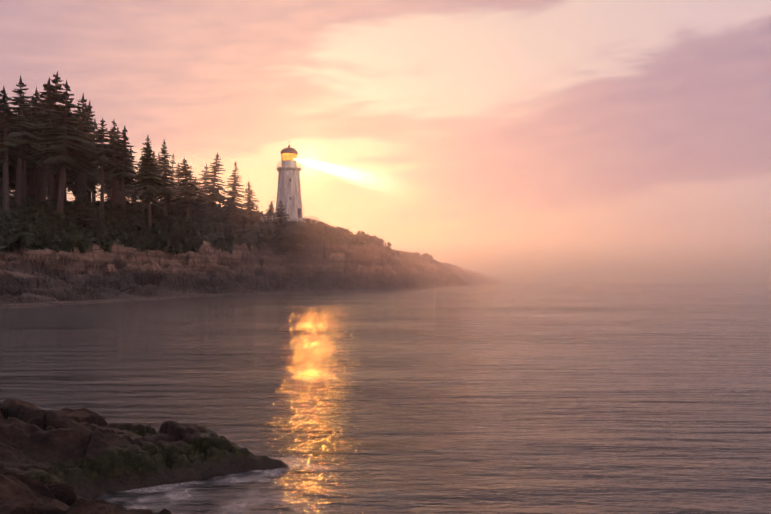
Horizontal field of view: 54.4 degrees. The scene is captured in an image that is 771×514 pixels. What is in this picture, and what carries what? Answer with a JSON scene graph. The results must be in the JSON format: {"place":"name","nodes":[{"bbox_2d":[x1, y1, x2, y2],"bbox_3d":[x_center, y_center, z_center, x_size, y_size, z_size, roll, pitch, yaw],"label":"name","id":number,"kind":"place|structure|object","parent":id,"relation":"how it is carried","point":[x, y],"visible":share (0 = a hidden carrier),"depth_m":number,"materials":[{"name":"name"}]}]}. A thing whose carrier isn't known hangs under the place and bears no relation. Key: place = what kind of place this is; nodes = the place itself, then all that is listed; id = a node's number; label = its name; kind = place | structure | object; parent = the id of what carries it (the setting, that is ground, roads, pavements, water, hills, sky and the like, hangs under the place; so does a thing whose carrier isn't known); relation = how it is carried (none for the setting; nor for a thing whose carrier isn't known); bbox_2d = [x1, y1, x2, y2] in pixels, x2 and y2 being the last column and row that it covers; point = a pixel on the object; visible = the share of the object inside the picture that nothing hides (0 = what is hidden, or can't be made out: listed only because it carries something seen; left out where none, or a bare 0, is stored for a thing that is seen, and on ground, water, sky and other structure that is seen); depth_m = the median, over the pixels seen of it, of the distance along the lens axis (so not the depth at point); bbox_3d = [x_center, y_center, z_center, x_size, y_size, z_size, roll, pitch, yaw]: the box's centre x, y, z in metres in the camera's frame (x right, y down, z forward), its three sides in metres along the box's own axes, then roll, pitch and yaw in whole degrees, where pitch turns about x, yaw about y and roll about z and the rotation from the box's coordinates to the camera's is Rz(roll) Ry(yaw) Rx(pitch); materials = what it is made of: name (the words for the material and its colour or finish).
{"place":"outdoors","nodes":[
{"label":"outdoors","id":0,"kind":"place"},
{"bbox_2d":[0,200,499,308],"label":"headland rock","id":1,"kind":"object","parent":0,"point":[115,287],"visible":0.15,"depth_m":101.75,"materials":[{"name":"brown stone"}]},
{"bbox_2d":[0,93,15,187],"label":"conifer tree","id":2,"kind":"object","parent":1,"relation":"on","point":[7,137],"visible":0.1,"depth_m":123.65,"materials":[{"name":"green plant"}]},
{"bbox_2d":[0,104,16,194],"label":"conifer tree","id":3,"kind":"object","parent":1,"relation":"on","point":[9,137],"visible":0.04,"depth_m":142.57,"materials":[{"name":"green plant"}]},
{"bbox_2d":[0,166,27,193],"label":"conifer tree","id":4,"kind":"object","parent":1,"relation":"on","point":[9,180],"visible":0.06,"depth_m":151.09,"materials":[{"name":"green plant"}]},
{"bbox_2d":[0,86,35,212],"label":"conifer tree","id":5,"kind":"object","parent":1,"relation":"on","point":[6,152],"visible":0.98,"depth_m":105.50,"materials":[{"name":"green plant"}]},
{"bbox_2d":[8,195,33,254],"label":"conifer tree","id":6,"kind":"object","parent":1,"relation":"on","point":[18,234],"visible":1,"depth_m":84.05,"materials":[{"name":"green plant"}]},
{"bbox_2d":[2,91,41,196],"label":"conifer tree","id":7,"kind":"object","parent":1,"relation":"on","point":[29,172],"visible":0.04,"depth_m":147.27,"materials":[{"name":"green plant"}]},
{"bbox_2d":[0,75,46,204],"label":"conifer tree","id":8,"kind":"object","parent":1,"relation":"on","point":[27,136],"visible":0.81,"depth_m":112.27,"materials":[{"name":"green plant"}]},
{"bbox_2d":[1,94,45,196],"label":"conifer tree","id":9,"kind":"object","parent":1,"relation":"on","point":[29,163],"visible":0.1,"depth_m":125.55,"materials":[{"name":"green plant"}]},
{"bbox_2d":[8,108,39,193],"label":"conifer tree","id":10,"kind":"object","parent":1,"relation":"on","point":[9,166],"visible":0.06,"depth_m":139.60,"materials":[{"name":"green plant"}]},
{"bbox_2d":[11,106,42,196],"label":"conifer tree","id":11,"kind":"object","parent":1,"relation":"on","point":[25,161],"visible":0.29,"depth_m":121.26,"materials":[{"name":"green plant"}]},
{"bbox_2d":[8,76,58,198],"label":"conifer tree","id":12,"kind":"object","parent":1,"relation":"on","point":[39,180],"visible":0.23,"depth_m":133.08,"materials":[{"name":"green plant"}]},
{"bbox_2d":[28,86,41,196],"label":"conifer tree","id":13,"kind":"object","parent":1,"relation":"on","point":[35,170],"visible":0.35,"depth_m":145.29,"materials":[{"name":"green plant"}]},
{"bbox_2d":[32,110,57,198],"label":"conifer tree","id":14,"kind":"object","parent":1,"relation":"on","point":[53,180],"visible":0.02,"depth_m":142.22,"materials":[{"name":"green plant"}]},
{"bbox_2d":[33,101,57,199],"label":"conifer tree","id":15,"kind":"object","parent":1,"relation":"on","point":[49,175],"visible":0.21,"depth_m":130.39,"materials":[{"name":"green plant"}]},
{"bbox_2d":[37,94,57,198],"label":"conifer tree","id":16,"kind":"object","parent":1,"relation":"on","point":[52,173],"depth_m":137.91,"materials":[{"name":"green plant"}]},
{"bbox_2d":[25,71,76,202],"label":"conifer tree","id":17,"kind":"object","parent":1,"relation":"on","point":[46,123],"visible":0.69,"depth_m":117.19,"materials":[{"name":"green plant"}]},
{"bbox_2d":[53,175,56,198],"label":"conifer tree","id":18,"kind":"object","parent":1,"relation":"on","point":[55,185],"depth_m":159.24,"materials":[{"name":"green plant"}]},
{"bbox_2d":[46,120,74,197],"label":"conifer tree","id":19,"kind":"object","parent":1,"relation":"on","point":[66,176],"visible":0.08,"depth_m":151.72,"materials":[{"name":"green plant"}]},
{"bbox_2d":[28,80,98,213],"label":"conifer tree","id":20,"kind":"object","parent":1,"relation":"on","point":[65,153],"visible":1,"depth_m":112.73,"materials":[{"name":"green plant"}]},
{"bbox_2d":[49,117,79,199],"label":"conifer tree","id":21,"kind":"object","parent":1,"relation":"on","point":[58,170],"visible":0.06,"depth_m":121.74,"materials":[{"name":"green plant"}]},
{"bbox_2d":[54,103,74,199],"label":"conifer tree","id":22,"kind":"object","parent":1,"relation":"on","point":[57,173],"visible":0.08,"depth_m":147.12,"materials":[{"name":"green plant"}]},
{"bbox_2d":[59,127,96,200],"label":"conifer tree","id":23,"kind":"object","parent":1,"relation":"on","point":[76,186],"visible":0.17,"depth_m":142.67,"materials":[{"name":"green plant"}]},
{"bbox_2d":[54,112,110,199],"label":"conifer tree","id":24,"kind":"object","parent":1,"relation":"on","point":[97,155],"depth_m":161.06,"materials":[{"name":"green plant"}]},
{"bbox_2d":[65,93,100,208],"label":"conifer tree","id":25,"kind":"object","parent":1,"relation":"on","point":[91,137],"visible":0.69,"depth_m":118.08,"materials":[{"name":"green plant"}]},
{"bbox_2d":[71,179,94,231],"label":"conifer tree","id":26,"kind":"object","parent":1,"relation":"on","point":[81,219],"visible":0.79,"depth_m":108.93,"materials":[{"name":"green plant"}]},
{"bbox_2d":[71,108,95,199],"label":"conifer tree","id":27,"kind":"object","parent":1,"relation":"on","point":[78,176],"visible":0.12,"depth_m":131.57,"materials":[{"name":"green plant"}]},
{"bbox_2d":[69,164,99,199],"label":"conifer tree","id":28,"kind":"object","parent":1,"relation":"on","point":[90,176],"visible":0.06,"depth_m":148.05,"materials":[{"name":"green plant"}]},
{"bbox_2d":[69,132,104,201],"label":"conifer tree","id":29,"kind":"object","parent":1,"relation":"on","point":[96,182],"visible":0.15,"depth_m":153.70,"materials":[{"name":"green plant"}]},
{"bbox_2d":[77,101,99,197],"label":"conifer tree","id":30,"kind":"object","parent":1,"relation":"on","point":[90,112],"visible":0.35,"depth_m":138.78,"materials":[{"name":"green plant"}]},
{"bbox_2d":[92,119,101,201],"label":"conifer tree","id":31,"kind":"object","parent":1,"relation":"on","point":[93,193],"visible":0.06,"depth_m":170.79,"materials":[{"name":"green plant"}]},
{"bbox_2d":[82,118,119,220],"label":"conifer tree","id":32,"kind":"object","parent":1,"relation":"on","point":[103,150],"visible":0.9,"depth_m":116.84,"materials":[{"name":"green plant"}]},
{"bbox_2d":[98,130,113,198],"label":"conifer tree","id":33,"kind":"object","parent":1,"relation":"on","point":[110,193],"visible":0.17,"depth_m":166.76,"materials":[{"name":"green plant"}]},
{"bbox_2d":[99,160,125,192],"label":"conifer tree","id":34,"kind":"object","parent":1,"relation":"on","point":[110,184],"visible":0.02,"depth_m":134.94,"materials":[{"name":"green plant"}]},
{"bbox_2d":[92,120,137,204],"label":"conifer tree","id":35,"kind":"object","parent":1,"relation":"on","point":[115,134],"visible":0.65,"depth_m":125.07,"materials":[{"name":"green plant"}]},
{"bbox_2d":[99,129,133,200],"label":"conifer tree","id":36,"kind":"object","parent":1,"relation":"on","point":[117,195],"visible":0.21,"depth_m":130.03,"materials":[{"name":"green plant"}]},
{"bbox_2d":[107,171,133,200],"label":"conifer tree","id":37,"kind":"object","parent":1,"relation":"on","point":[127,195],"depth_m":158.25,"materials":[{"name":"green plant"}]},
{"bbox_2d":[116,195,128,228],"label":"conifer tree","id":38,"kind":"object","parent":1,"relation":"on","point":[122,224],"visible":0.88,"depth_m":117.58,"materials":[{"name":"green plant"}]},
{"bbox_2d":[107,126,138,218],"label":"conifer tree","id":39,"kind":"object","parent":1,"relation":"on","point":[123,174],"visible":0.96,"depth_m":121.09,"materials":[{"name":"green plant"}]},
{"bbox_2d":[119,156,134,190],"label":"conifer tree","id":40,"kind":"object","parent":1,"relation":"on","point":[129,185],"depth_m":144.17,"materials":[{"name":"green plant"}]},
{"bbox_2d":[128,148,138,202],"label":"conifer tree","id":41,"kind":"object","parent":1,"relation":"on","point":[133,158],"depth_m":175.07,"materials":[{"name":"green plant"}]},
{"bbox_2d":[125,183,146,231],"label":"conifer tree","id":42,"kind":"object","parent":1,"relation":"on","point":[135,222],"visible":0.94,"depth_m":116.11,"materials":[{"name":"green plant"}]},
{"bbox_2d":[132,231,139,247],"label":"conifer tree","id":43,"kind":"object","parent":1,"relation":"on","point":[134,239],"visible":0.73,"depth_m":108.13,"materials":[{"name":"green plant"}]},
{"bbox_2d":[131,155,142,201],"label":"conifer tree","id":44,"kind":"object","parent":1,"relation":"on","point":[138,180],"depth_m":164.06,"materials":[{"name":"green plant"}]},
{"bbox_2d":[135,223,149,253],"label":"conifer tree","id":45,"kind":"object","parent":1,"relation":"on","point":[143,245],"visible":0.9,"depth_m":100.03,"materials":[{"name":"green plant"}]},
{"bbox_2d":[132,136,156,214],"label":"conifer tree","id":46,"kind":"object","parent":1,"relation":"on","point":[144,166],"visible":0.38,"depth_m":124.31,"materials":[{"name":"green plant"}]},
{"bbox_2d":[129,141,165,229],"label":"conifer tree","id":47,"kind":"object","parent":1,"relation":"on","point":[147,187],"visible":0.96,"depth_m":120.27,"materials":[{"name":"green plant"}]},
{"bbox_2d":[150,155,160,201],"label":"conifer tree","id":48,"kind":"object","parent":1,"relation":"on","point":[155,166],"depth_m":141.57,"materials":[{"name":"green plant"}]},
{"bbox_2d":[156,153,162,202],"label":"conifer tree","id":49,"kind":"object","parent":1,"relation":"on","point":[158,166],"depth_m":166.36,"materials":[{"name":"green plant"}]},
{"bbox_2d":[152,140,181,216],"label":"conifer tree","id":50,"kind":"object","parent":1,"relation":"on","point":[165,170],"depth_m":125.86,"materials":[{"name":"green plant"}]},
{"bbox_2d":[161,198,172,214],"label":"conifer tree","id":51,"kind":"object","parent":1,"relation":"on","point":[168,208],"depth_m":128.79,"materials":[{"name":"green plant"}]},
{"bbox_2d":[160,168,177,203],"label":"conifer tree","id":52,"kind":"object","parent":1,"relation":"on","point":[172,189],"depth_m":150.96,"materials":[{"name":"green plant"}]},
{"bbox_2d":[168,154,175,180],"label":"conifer tree","id":53,"kind":"object","parent":1,"relation":"on","point":[173,156],"depth_m":174.23,"materials":[{"name":"green plant"}]},
{"bbox_2d":[166,223,180,256],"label":"conifer tree","id":54,"kind":"object","parent":1,"relation":"on","point":[175,250],"visible":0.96,"depth_m":108.13,"materials":[{"name":"green plant"}]},
{"bbox_2d":[172,164,183,196],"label":"conifer tree","id":55,"kind":"object","parent":1,"relation":"on","point":[178,176],"depth_m":163.50,"materials":[{"name":"green plant"}]},
{"bbox_2d":[167,158,210,216],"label":"conifer tree","id":56,"kind":"object","parent":1,"relation":"on","point":[187,197],"depth_m":127.99,"materials":[{"name":"green plant"}]},
{"bbox_2d":[189,223,201,249],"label":"conifer tree","id":57,"kind":"object","parent":1,"relation":"on","point":[194,238],"depth_m":111.94,"materials":[{"name":"green plant"}]},
{"bbox_2d":[197,163,215,203],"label":"conifer tree","id":58,"kind":"object","parent":1,"relation":"on","point":[205,181],"depth_m":164.25,"materials":[{"name":"green plant"}]},
{"bbox_2d":[196,152,229,213],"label":"conifer tree","id":59,"kind":"object","parent":1,"relation":"on","point":[214,169],"depth_m":130.91,"materials":[{"name":"green plant"}]},
{"bbox_2d":[209,193,217,217],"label":"conifer tree","id":60,"kind":"object","parent":1,"relation":"on","point":[213,209],"depth_m":130.43,"materials":[{"name":"green plant"}]},
{"bbox_2d":[0,193,432,263],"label":"shrub leaves","id":61,"kind":"object","parent":1,"relation":"on","point":[125,234],"visible":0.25,"depth_m":116.81,"materials":[{"name":"green plant"}]},
{"bbox_2d":[213,198,222,225],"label":"conifer tree","id":62,"kind":"object","parent":1,"relation":"on","point":[220,206],"depth_m":129.04,"materials":[{"name":"green plant"}]},
{"bbox_2d":[220,162,248,224],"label":"conifer tree","id":63,"kind":"object","parent":1,"relation":"on","point":[231,208],"depth_m":132.66,"materials":[{"name":"green plant"}]},
{"bbox_2d":[236,182,262,223],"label":"conifer tree","id":64,"kind":"object","parent":1,"relation":"on","point":[249,199],"depth_m":135.01,"materials":[{"name":"green plant"}]},
{"bbox_2d":[251,206,268,233],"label":"conifer tree","id":65,"kind":"object","parent":1,"relation":"on","point":[258,225],"depth_m":130.50,"materials":[{"name":"green plant"}]},
{"bbox_2d":[261,201,276,221],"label":"conifer tree","id":66,"kind":"object","parent":1,"relation":"on","point":[271,213],"depth_m":137.13,"materials":[{"name":"green plant"}]},
{"bbox_2d":[265,200,306,255],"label":"conifer tree","id":67,"kind":"object","parent":1,"relation":"on","point":[281,236],"depth_m":128.02,"materials":[{"name":"green plant"}]},
{"bbox_2d":[260,215,317,223],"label":"lighthouse fence","id":68,"kind":"object","parent":1,"relation":"on","point":[266,218],"depth_m":136.11,"materials":[{"name":"white paint"}]},
{"bbox_2d":[275,145,303,221],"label":"lighthouse","id":69,"kind":"object","parent":1,"relation":"on","point":[294,193],"depth_m":138.46,"materials":[{"name":"white paint"}]},
{"bbox_2d":[0,280,770,513],"bbox_3d":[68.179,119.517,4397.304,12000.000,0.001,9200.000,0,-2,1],"label":"sea water","id":70,"kind":"structure","parent":0,"point":[501,453],"depth_m":16.28,"materials":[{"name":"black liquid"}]},
{"bbox_2d":[0,398,288,513],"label":"shore rock","id":71,"kind":"object","parent":70,"relation":"in","point":[34,442],"visible":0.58,"depth_m":8.95,"materials":[{"name":"stone"}]},
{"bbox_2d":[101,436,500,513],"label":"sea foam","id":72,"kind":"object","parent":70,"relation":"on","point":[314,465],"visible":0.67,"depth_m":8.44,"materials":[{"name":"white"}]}
]}

